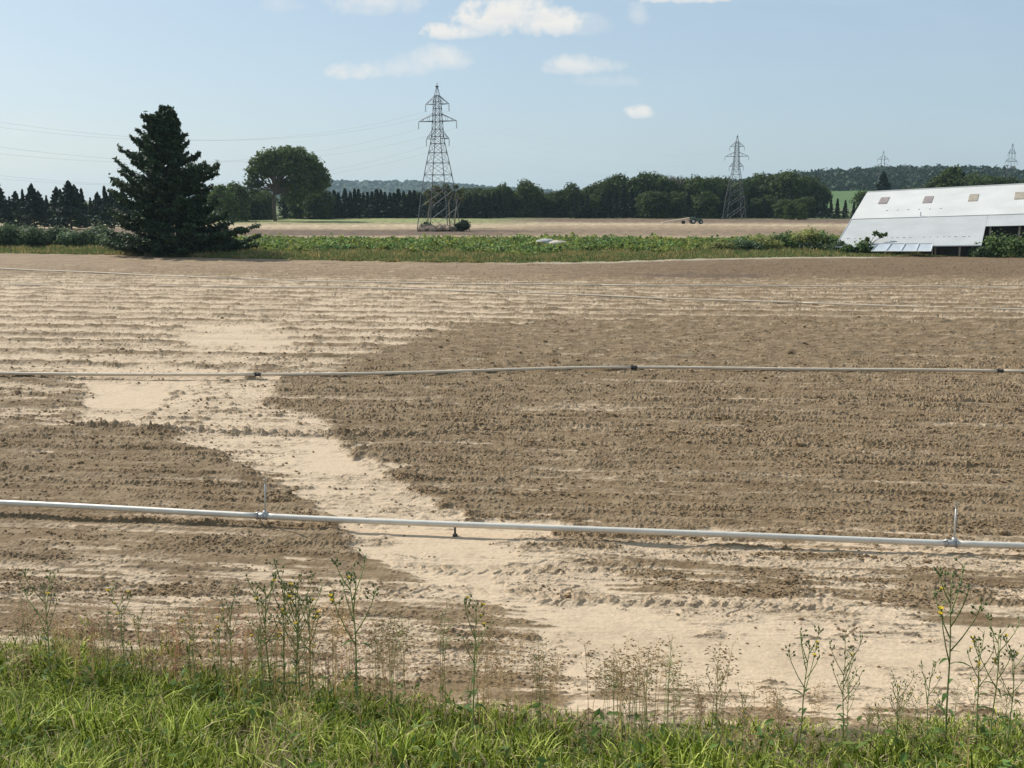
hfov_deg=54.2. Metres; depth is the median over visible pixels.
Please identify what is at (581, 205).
dark tree
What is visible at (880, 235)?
sapling
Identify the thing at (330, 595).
sow thistle
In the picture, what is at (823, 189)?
leafy tree
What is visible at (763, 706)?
grass tuft
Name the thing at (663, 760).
grass tuft
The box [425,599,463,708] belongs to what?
grass tuft
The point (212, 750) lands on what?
grass
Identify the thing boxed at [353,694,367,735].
grass tuft
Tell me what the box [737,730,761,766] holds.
grass tuft
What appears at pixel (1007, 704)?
sow thistle
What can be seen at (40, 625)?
grass tuft
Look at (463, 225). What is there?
shrub
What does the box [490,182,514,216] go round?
leafy tree
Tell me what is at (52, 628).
grass tuft
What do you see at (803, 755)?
grass tuft
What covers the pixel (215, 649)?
grass tuft
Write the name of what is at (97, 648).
grass tuft
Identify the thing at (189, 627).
grass tuft
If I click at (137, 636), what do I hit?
grass tuft
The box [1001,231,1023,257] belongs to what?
shrub
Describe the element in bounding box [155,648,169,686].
grass tuft
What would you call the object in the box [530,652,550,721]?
grass tuft
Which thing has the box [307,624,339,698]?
grass tuft
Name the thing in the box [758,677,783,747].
grass tuft
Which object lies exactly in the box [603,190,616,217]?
dark tree
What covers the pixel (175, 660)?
dock plant
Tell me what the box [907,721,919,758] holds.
grass tuft
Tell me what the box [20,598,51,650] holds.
grass tuft
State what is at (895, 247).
glazed frame
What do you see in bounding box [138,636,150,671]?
grass tuft
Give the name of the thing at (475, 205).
conifer tree
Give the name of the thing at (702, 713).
dock plant
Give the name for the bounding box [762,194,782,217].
dark tree
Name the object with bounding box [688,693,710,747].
grass tuft
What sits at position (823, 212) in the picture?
conifer tree
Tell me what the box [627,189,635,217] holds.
dark tree
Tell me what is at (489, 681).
grass tuft
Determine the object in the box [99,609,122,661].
grass tuft
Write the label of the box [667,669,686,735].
grass tuft
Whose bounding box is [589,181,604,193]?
leafy tree
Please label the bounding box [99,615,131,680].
grass tuft
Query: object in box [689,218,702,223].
tractor
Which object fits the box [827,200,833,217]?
conifer tree
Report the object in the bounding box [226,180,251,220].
leafy tree
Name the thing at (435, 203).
conifer tree
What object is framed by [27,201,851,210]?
land
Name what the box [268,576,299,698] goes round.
sow thistle
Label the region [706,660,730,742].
sow thistle
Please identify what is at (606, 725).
grass tuft
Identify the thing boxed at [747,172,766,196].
leafy tree
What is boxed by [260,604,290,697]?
grass tuft
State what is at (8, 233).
shrub
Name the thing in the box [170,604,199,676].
grass tuft
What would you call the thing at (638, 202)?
dark tree
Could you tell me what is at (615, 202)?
dark tree
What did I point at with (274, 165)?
maple tree
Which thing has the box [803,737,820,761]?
grass tuft
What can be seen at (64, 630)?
grass tuft
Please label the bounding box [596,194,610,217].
dark tree
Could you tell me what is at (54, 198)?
spruce tree
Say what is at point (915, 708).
sow thistle
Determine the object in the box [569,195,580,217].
dark tree
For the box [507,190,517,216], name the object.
leafy tree
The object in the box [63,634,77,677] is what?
grass tuft
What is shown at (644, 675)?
grass tuft
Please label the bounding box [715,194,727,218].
dark tree
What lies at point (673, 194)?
dark tree
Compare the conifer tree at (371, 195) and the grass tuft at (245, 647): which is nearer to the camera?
the grass tuft at (245, 647)
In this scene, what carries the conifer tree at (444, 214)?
on the land
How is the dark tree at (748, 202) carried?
on the land
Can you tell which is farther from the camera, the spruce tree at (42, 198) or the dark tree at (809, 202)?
the dark tree at (809, 202)
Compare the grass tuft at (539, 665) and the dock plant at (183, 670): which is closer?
the grass tuft at (539, 665)
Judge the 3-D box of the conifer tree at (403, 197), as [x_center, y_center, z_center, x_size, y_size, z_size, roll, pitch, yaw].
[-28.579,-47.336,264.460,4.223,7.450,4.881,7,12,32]
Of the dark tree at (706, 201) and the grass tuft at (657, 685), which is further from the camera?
the dark tree at (706, 201)
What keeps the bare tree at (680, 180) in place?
on the land
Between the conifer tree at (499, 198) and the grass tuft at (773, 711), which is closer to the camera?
the grass tuft at (773, 711)
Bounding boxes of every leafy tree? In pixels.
[207,184,239,221]
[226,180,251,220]
[259,188,277,217]
[277,188,294,218]
[287,192,312,218]
[300,188,335,218]
[453,186,470,202]
[462,189,479,215]
[469,186,486,204]
[472,187,493,216]
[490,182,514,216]
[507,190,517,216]
[512,178,544,217]
[518,191,539,216]
[531,193,548,216]
[544,191,555,216]
[546,189,570,217]
[559,182,583,217]
[579,188,586,212]
[580,184,594,212]
[584,184,600,212]
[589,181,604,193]
[593,175,626,216]
[598,173,627,216]
[607,172,629,207]
[625,170,657,216]
[646,172,657,190]
[650,171,666,186]
[654,175,675,195]
[659,180,683,192]
[678,177,690,189]
[680,174,709,195]
[690,176,719,206]
[710,177,725,203]
[713,175,734,191]
[724,179,751,216]
[743,178,761,214]
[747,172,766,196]
[752,172,795,211]
[761,169,806,214]
[782,203,795,219]
[791,173,820,211]
[796,202,808,219]
[802,174,826,216]
[818,184,833,215]
[849,190,873,211]
[944,167,952,177]
[954,164,962,177]
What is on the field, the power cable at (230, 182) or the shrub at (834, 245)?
the shrub at (834, 245)
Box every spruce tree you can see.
[0,185,22,224]
[3,191,32,224]
[5,196,15,225]
[10,183,52,227]
[16,189,32,227]
[19,190,47,224]
[41,186,69,225]
[41,195,53,226]
[47,180,96,228]
[53,189,71,227]
[68,184,93,223]
[78,188,92,227]
[85,197,98,226]
[87,192,102,223]
[96,186,115,228]
[97,189,128,226]
[109,192,134,226]
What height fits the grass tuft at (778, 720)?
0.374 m
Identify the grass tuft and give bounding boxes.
[5,599,33,665]
[11,587,34,670]
[13,612,29,658]
[14,595,42,668]
[15,648,31,685]
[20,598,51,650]
[22,610,43,658]
[27,594,55,667]
[42,610,60,663]
[48,745,64,763]
[50,614,72,663]
[50,617,60,654]
[58,617,73,650]
[60,618,77,658]
[62,611,83,676]
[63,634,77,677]
[66,591,88,669]
[66,638,79,689]
[74,651,96,706]
[79,600,109,664]
[80,604,98,664]
[85,641,96,681]
[86,627,103,677]
[93,600,115,667]
[93,607,118,687]
[94,630,114,686]
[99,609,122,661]
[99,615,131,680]
[125,616,147,663]
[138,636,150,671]
[141,602,175,682]
[142,655,153,680]
[148,608,180,680]
[148,696,170,740]
[153,606,175,673]
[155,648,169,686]
[162,624,182,683]
[169,601,200,692]
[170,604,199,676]
[183,600,209,678]
[187,624,205,671]
[192,614,216,671]
[196,597,232,678]
[208,601,228,668]
[212,634,227,673]
[219,636,235,699]
[222,634,239,691]
[225,606,259,700]
[233,601,257,681]
[234,647,254,700]
[239,630,263,697]
[246,613,282,694]
[247,612,269,677]
[247,731,275,767]
[248,611,278,681]
[251,627,278,690]
[251,632,272,680]
[252,616,270,682]
[254,599,298,692]
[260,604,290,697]
[265,618,285,692]
[270,639,284,693]
[275,631,291,681]
[281,613,301,687]
[281,694,295,738]
[286,640,303,681]
[288,629,323,711]
[289,647,308,704]
[290,693,316,755]
[295,600,330,693]
[295,673,310,718]
[296,647,320,704]
[298,610,321,684]
[299,650,320,701]
[301,638,323,708]
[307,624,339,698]
[322,614,347,697]
[323,604,351,689]
[326,654,349,708]
[329,639,359,723]
[330,584,370,696]
[336,613,368,707]
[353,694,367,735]
[357,627,380,699]
[362,615,393,689]
[363,645,380,688]
[363,750,385,767]
[365,619,398,694]
[370,627,399,714]
[374,605,411,714]
[376,642,395,694]
[376,700,394,737]
[381,645,401,698]
[386,609,418,698]
[387,643,416,718]
[394,636,425,709]
[416,686,439,740]
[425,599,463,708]
[428,670,439,715]
[431,658,453,707]
[454,654,479,703]
[461,629,490,713]
[463,600,509,712]
[471,652,503,725]
[472,672,489,731]
[485,624,532,735]
[490,653,519,718]
[490,656,511,723]
[523,631,556,735]
[529,670,551,734]
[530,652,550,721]
[535,663,562,725]
[536,649,568,731]
[566,713,592,767]
[573,638,610,741]
[577,731,599,767]
[588,648,622,744]
[598,643,632,748]
[602,657,636,737]
[603,647,632,740]
[604,636,645,751]
[616,742,636,767]
[623,638,667,745]
[627,646,662,742]
[627,661,644,733]
[640,699,662,739]
[647,648,674,735]
[648,635,685,737]
[658,748,671,764]
[662,658,694,737]
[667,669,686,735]
[685,666,707,732]
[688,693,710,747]
[704,634,741,748]
[709,680,730,742]
[726,715,754,767]
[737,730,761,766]
[744,681,779,753]
[751,709,778,765]
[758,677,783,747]
[769,688,781,738]
[770,683,790,750]
[771,702,786,746]
[796,717,811,760]
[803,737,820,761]
[804,680,825,748]
[859,702,878,753]
[868,712,881,748]
[885,708,899,746]
[892,688,915,742]
[898,702,911,743]
[901,672,929,727]
[905,716,926,761]
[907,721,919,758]
[948,679,967,733]
[948,736,969,767]
[955,708,977,767]
[969,671,1001,725]
[989,683,1011,727]
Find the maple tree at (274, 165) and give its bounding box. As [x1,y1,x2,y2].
[242,145,332,220]
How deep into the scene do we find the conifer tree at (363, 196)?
272.13 m
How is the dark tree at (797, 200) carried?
on the field
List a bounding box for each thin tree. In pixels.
[424,183,449,222]
[441,184,458,224]
[454,189,465,223]
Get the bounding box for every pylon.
[417,86,458,228]
[722,134,748,219]
[873,151,891,182]
[1004,144,1017,177]
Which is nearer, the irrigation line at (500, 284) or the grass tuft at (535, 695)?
the grass tuft at (535, 695)
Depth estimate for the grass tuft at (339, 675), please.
9.04 m
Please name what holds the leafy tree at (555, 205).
on the land
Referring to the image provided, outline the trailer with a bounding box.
[662,217,689,223]
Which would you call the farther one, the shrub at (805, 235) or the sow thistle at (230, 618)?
the shrub at (805, 235)
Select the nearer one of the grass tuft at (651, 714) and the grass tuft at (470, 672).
the grass tuft at (651, 714)
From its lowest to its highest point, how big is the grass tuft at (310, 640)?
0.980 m
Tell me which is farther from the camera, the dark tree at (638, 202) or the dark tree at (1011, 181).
the dark tree at (638, 202)
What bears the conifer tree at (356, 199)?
on the land
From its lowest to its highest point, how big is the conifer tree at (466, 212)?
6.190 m
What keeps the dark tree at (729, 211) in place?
on the field
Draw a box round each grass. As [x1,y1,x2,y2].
[0,243,1023,262]
[0,614,1023,767]
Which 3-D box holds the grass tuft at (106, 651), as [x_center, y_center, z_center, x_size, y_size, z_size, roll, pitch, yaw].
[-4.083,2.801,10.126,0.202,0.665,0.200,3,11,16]
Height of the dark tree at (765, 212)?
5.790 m
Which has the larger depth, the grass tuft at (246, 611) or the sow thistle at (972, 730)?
the grass tuft at (246, 611)
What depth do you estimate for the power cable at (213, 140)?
131.98 m
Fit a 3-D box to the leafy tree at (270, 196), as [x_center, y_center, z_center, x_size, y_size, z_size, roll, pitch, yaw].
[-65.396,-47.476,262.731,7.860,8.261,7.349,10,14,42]
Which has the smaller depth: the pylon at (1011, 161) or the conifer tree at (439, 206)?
the conifer tree at (439, 206)
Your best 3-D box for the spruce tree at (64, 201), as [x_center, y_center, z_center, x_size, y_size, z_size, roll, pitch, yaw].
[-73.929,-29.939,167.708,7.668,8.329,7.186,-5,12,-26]
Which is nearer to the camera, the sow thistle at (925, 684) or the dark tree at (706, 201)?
the sow thistle at (925, 684)
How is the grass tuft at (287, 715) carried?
on the field
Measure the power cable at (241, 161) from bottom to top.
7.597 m
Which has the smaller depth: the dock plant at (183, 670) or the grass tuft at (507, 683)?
the grass tuft at (507, 683)
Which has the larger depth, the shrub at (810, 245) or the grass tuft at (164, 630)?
the shrub at (810, 245)
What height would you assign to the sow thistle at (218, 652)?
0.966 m
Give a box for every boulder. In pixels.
[536,238,552,243]
[549,240,565,244]
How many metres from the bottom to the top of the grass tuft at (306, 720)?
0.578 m
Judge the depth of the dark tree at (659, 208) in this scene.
258.15 m
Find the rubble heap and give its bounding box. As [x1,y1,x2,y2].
[417,224,460,231]
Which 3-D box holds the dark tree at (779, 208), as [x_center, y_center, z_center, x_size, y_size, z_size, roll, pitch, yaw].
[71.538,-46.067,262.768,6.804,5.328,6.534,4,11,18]
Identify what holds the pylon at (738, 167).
on the field
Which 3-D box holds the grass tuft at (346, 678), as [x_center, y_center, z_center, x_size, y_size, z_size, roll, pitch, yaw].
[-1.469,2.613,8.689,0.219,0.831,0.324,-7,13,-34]
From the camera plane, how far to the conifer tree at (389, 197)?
262.44 m
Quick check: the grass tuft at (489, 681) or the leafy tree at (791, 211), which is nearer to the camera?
the grass tuft at (489, 681)
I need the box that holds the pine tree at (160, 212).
[100,104,261,255]
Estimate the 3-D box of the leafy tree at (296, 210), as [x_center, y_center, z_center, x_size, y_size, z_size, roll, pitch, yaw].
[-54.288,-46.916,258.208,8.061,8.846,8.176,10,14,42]
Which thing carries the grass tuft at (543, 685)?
on the field
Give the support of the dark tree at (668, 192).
on the land
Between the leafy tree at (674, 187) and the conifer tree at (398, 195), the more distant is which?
the leafy tree at (674, 187)
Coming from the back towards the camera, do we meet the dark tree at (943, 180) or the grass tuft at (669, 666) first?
the dark tree at (943, 180)
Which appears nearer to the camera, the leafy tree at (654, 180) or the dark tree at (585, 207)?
the dark tree at (585, 207)
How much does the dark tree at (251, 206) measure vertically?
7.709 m
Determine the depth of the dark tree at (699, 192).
261.88 m
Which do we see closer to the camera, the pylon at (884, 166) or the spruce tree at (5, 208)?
the spruce tree at (5, 208)
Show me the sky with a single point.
(802, 85)
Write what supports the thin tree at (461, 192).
on the field
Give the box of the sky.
[0,0,1023,200]
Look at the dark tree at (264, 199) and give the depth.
246.01 m
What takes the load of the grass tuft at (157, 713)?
on the field
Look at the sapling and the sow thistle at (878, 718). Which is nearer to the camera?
the sow thistle at (878, 718)
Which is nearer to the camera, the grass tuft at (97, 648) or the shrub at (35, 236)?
the grass tuft at (97, 648)
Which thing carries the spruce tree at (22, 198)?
on the land
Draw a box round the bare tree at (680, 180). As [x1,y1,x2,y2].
[674,175,686,190]
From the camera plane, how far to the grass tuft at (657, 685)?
7.62 m
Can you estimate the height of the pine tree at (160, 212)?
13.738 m
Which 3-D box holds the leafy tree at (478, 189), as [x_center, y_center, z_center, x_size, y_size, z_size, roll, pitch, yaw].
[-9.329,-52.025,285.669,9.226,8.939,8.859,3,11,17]
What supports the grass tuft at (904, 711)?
on the field
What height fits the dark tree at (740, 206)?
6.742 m
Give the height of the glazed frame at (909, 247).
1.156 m
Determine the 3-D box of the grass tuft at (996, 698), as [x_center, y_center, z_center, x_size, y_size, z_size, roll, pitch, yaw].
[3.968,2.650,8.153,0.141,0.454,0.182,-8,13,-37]
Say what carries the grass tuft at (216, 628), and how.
on the field
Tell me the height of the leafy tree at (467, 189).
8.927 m
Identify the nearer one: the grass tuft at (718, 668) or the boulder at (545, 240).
the grass tuft at (718, 668)
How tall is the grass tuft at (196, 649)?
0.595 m
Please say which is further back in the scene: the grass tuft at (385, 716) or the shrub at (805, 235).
the shrub at (805, 235)
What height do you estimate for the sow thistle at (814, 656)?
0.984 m
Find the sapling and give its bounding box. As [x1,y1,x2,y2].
[859,230,887,252]
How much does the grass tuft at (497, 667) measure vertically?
0.941 m
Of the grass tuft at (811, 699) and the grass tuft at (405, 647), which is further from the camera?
the grass tuft at (405, 647)
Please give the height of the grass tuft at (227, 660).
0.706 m
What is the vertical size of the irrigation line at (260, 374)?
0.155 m
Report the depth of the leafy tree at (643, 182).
278.95 m
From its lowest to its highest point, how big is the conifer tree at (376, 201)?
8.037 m
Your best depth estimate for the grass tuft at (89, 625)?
10.52 m
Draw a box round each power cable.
[1,113,418,140]
[2,113,439,139]
[4,133,437,161]
[6,130,412,161]
[8,147,421,184]
[8,151,430,184]
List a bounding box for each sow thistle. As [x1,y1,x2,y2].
[19,568,62,687]
[105,580,136,685]
[128,608,151,669]
[180,612,205,698]
[207,613,233,702]
[216,584,244,679]
[245,570,292,700]
[245,615,281,704]
[268,559,313,705]
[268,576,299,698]
[279,595,318,707]
[281,578,322,699]
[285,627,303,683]
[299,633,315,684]
[328,548,378,715]
[456,594,494,735]
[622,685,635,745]
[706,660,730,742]
[734,682,754,748]
[735,705,749,752]
[785,624,823,744]
[829,630,866,749]
[837,666,861,745]
[870,697,885,747]
[886,670,916,741]
[890,680,913,748]
[908,691,923,742]
[917,659,941,744]
[928,690,946,746]
[932,557,987,741]
[964,674,984,735]
[965,627,1001,746]
[970,611,1019,746]
[992,636,1023,746]
[999,681,1017,735]
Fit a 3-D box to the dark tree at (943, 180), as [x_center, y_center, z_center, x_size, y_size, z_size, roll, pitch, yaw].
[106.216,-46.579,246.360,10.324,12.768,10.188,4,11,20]
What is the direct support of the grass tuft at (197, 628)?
on the field
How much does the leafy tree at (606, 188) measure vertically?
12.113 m
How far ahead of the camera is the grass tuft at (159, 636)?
10.04 m
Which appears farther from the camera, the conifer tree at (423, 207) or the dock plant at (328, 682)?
the conifer tree at (423, 207)
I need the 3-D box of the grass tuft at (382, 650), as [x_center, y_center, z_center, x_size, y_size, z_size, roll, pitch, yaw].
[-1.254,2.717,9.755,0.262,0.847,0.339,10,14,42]
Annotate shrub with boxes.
[0,222,33,246]
[17,225,52,246]
[44,225,69,245]
[53,228,96,246]
[68,223,109,247]
[95,230,134,249]
[227,239,247,250]
[419,221,432,227]
[452,219,471,231]
[704,238,734,250]
[728,236,765,250]
[748,234,784,249]
[768,230,810,248]
[789,224,830,244]
[798,241,823,250]
[815,229,838,244]
[822,238,844,250]
[839,244,855,252]
[854,238,874,252]
[968,242,992,256]
[982,231,1014,257]
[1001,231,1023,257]
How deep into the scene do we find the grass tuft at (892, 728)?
7.26 m
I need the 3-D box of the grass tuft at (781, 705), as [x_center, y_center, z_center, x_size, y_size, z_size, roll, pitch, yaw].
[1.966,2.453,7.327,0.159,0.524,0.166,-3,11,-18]
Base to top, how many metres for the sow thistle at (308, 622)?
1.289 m
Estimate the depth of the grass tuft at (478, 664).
8.81 m
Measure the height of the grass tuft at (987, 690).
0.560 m
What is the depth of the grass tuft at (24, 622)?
10.34 m
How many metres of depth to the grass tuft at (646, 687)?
7.33 m
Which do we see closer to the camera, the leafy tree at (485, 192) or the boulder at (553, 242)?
the boulder at (553, 242)
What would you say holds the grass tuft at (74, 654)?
on the field
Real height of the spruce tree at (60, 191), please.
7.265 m
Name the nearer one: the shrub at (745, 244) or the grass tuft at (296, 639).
the grass tuft at (296, 639)
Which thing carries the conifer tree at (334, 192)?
on the land
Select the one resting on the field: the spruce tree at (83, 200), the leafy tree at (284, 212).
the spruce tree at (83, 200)
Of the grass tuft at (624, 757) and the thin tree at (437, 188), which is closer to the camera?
the grass tuft at (624, 757)
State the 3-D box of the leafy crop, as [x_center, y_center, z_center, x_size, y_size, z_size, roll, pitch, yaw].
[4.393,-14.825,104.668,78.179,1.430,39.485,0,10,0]
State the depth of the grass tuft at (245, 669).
9.64 m
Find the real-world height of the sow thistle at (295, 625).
1.520 m
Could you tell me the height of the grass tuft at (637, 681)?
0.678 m
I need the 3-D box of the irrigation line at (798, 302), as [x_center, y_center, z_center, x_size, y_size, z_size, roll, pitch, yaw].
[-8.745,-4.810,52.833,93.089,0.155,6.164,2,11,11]
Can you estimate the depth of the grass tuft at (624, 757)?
6.07 m
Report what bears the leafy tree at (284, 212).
on the land
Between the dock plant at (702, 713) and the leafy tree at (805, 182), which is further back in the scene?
the leafy tree at (805, 182)
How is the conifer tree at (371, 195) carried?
on the land
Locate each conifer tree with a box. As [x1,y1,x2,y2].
[329,190,347,217]
[332,192,345,217]
[340,188,357,218]
[344,191,359,218]
[351,189,362,217]
[355,188,365,217]
[360,192,366,217]
[361,192,374,217]
[363,191,375,217]
[366,189,383,217]
[375,192,388,217]
[378,189,382,217]
[380,192,397,217]
[385,192,406,217]
[396,189,411,216]
[396,191,408,217]
[401,190,416,217]
[412,190,420,217]
[415,192,426,217]
[417,195,431,217]
[429,193,439,217]
[431,194,453,217]
[437,193,454,217]
[448,196,463,217]
[459,195,473,217]
[470,193,483,217]
[475,195,488,217]
[483,194,496,218]
[490,192,502,217]
[494,191,508,217]
[816,195,829,218]
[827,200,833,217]
[831,198,841,218]
[841,200,850,218]
[850,201,855,217]
[872,171,890,190]
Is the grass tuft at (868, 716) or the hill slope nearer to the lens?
the grass tuft at (868, 716)
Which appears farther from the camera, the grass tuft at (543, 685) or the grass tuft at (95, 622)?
the grass tuft at (95, 622)
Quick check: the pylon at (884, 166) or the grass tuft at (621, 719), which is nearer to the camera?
the grass tuft at (621, 719)
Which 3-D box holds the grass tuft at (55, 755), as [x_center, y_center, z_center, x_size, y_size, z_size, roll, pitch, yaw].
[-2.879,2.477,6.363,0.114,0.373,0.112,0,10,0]
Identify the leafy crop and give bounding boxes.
[233,231,841,255]
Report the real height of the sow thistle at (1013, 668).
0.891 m
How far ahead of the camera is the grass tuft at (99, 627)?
10.23 m
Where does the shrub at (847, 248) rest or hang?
on the field
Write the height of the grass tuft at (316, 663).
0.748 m
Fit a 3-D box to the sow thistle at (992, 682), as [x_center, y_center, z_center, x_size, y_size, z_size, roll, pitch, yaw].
[3.584,2.226,7.468,0.318,1.053,0.258,9,14,40]
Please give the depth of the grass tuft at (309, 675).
9.50 m
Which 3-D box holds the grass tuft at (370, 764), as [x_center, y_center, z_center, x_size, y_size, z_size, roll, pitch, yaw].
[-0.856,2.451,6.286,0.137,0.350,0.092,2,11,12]
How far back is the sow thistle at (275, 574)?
9.60 m
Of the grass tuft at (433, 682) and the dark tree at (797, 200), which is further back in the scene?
the dark tree at (797, 200)
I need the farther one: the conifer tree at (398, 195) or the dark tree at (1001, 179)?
the conifer tree at (398, 195)
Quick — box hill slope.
[827,187,900,208]
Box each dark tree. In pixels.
[235,194,256,219]
[249,194,255,219]
[250,190,277,219]
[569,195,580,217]
[577,194,594,217]
[578,195,586,217]
[584,193,605,217]
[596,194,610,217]
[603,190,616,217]
[612,191,622,217]
[615,189,629,217]
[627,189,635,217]
[631,193,638,217]
[633,191,654,217]
[634,188,643,217]
[638,190,672,218]
[666,189,676,217]
[669,191,692,217]
[670,190,682,215]
[680,192,698,218]
[691,190,722,218]
[695,191,704,217]
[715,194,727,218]
[723,191,733,218]
[730,191,739,217]
[735,194,744,217]
[743,194,753,217]
[743,197,767,217]
[755,197,769,217]
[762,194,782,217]
[771,199,796,218]
[793,198,807,217]
[796,196,819,217]
[811,195,818,217]
[921,169,965,187]
[959,172,981,185]
[960,177,997,185]
[980,174,1006,184]
[997,176,1011,183]
[1002,175,1019,183]
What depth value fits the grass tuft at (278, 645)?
10.00 m
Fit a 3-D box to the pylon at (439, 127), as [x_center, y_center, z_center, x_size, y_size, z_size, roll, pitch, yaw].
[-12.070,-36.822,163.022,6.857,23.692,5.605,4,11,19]
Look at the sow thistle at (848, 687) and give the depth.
7.33 m
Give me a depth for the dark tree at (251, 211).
245.38 m
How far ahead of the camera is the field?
19.37 m
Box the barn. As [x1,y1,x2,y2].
[835,183,1023,255]
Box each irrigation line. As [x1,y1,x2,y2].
[0,268,1023,286]
[0,284,1023,309]
[0,365,1023,376]
[0,477,1023,548]
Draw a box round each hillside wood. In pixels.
[186,179,554,201]
[733,163,1023,190]
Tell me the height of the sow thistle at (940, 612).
1.445 m
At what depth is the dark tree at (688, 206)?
260.05 m
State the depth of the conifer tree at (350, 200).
262.57 m
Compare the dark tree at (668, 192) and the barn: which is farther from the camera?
the dark tree at (668, 192)
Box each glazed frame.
[871,243,890,253]
[886,243,904,252]
[901,243,918,253]
[916,243,933,252]
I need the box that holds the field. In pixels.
[0,211,1023,767]
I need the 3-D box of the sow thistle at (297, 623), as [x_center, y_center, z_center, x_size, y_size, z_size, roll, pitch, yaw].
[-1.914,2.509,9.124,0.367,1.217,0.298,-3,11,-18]
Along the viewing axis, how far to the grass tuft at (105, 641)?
10.18 m
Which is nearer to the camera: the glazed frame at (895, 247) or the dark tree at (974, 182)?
the glazed frame at (895, 247)
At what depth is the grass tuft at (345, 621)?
9.82 m
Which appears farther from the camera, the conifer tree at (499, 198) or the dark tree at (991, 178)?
the conifer tree at (499, 198)
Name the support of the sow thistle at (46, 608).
on the field
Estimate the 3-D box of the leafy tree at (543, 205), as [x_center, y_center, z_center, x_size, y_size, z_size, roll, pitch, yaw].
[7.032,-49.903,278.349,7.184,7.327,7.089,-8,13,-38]
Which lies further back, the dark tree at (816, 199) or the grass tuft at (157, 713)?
the dark tree at (816, 199)
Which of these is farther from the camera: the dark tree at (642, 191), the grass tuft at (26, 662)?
the dark tree at (642, 191)
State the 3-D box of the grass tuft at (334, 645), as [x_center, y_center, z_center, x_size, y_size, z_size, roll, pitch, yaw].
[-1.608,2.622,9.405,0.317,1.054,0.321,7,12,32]
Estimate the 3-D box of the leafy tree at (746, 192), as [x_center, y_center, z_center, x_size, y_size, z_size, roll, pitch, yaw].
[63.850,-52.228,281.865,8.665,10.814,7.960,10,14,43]
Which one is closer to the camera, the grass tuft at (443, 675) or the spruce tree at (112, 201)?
the grass tuft at (443, 675)
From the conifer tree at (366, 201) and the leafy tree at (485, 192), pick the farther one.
the leafy tree at (485, 192)
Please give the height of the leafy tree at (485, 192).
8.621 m
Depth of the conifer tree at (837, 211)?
256.31 m
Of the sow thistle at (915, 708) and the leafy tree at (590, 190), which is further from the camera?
the leafy tree at (590, 190)
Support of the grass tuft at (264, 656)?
on the field
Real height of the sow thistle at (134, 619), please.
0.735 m
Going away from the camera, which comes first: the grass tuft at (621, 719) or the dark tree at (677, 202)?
the grass tuft at (621, 719)
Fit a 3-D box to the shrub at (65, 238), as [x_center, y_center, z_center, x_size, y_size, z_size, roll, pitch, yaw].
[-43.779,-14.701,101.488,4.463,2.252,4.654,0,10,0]
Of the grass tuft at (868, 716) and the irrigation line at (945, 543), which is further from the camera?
the irrigation line at (945, 543)
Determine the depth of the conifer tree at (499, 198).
268.80 m
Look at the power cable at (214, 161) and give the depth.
135.88 m
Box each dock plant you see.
[77,617,108,686]
[165,640,186,692]
[168,626,189,696]
[235,640,259,703]
[321,649,337,712]
[688,684,711,738]
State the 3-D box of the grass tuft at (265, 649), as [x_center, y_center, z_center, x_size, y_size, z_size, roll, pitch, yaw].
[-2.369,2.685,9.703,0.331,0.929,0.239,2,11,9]
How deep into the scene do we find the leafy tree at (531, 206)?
274.98 m
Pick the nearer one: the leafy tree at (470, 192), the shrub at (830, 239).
the shrub at (830, 239)
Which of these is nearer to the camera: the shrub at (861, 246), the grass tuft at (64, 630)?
the grass tuft at (64, 630)
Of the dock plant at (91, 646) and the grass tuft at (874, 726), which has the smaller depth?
the grass tuft at (874, 726)
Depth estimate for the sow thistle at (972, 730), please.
7.69 m
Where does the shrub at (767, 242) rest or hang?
on the field
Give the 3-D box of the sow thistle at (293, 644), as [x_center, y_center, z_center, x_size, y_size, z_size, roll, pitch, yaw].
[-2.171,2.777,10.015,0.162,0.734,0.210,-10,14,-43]
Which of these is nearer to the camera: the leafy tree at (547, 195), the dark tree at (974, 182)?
the dark tree at (974, 182)
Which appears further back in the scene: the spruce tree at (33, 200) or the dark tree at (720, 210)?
the dark tree at (720, 210)
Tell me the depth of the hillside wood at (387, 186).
2174.56 m
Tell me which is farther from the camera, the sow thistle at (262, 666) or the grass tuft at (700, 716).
the sow thistle at (262, 666)
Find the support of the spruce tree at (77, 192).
on the field
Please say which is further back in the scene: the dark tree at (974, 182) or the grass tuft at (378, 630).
the dark tree at (974, 182)
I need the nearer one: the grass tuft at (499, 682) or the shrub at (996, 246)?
the grass tuft at (499, 682)
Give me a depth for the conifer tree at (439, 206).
262.52 m
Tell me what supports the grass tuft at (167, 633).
on the field
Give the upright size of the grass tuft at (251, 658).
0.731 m
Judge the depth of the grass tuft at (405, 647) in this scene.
9.40 m
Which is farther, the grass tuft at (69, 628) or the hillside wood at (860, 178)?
the hillside wood at (860, 178)
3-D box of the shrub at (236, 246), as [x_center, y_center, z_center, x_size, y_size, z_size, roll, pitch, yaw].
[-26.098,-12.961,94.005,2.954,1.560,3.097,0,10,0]
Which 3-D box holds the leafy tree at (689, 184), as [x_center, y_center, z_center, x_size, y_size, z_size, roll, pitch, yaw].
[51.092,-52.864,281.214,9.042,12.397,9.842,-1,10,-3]
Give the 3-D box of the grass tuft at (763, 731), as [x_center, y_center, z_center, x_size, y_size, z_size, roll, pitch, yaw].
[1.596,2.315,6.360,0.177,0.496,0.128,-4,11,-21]
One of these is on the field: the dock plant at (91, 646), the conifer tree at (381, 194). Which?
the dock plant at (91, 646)
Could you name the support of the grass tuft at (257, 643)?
on the field
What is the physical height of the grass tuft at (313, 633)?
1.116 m
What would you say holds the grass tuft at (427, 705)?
on the field
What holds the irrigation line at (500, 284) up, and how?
on the field

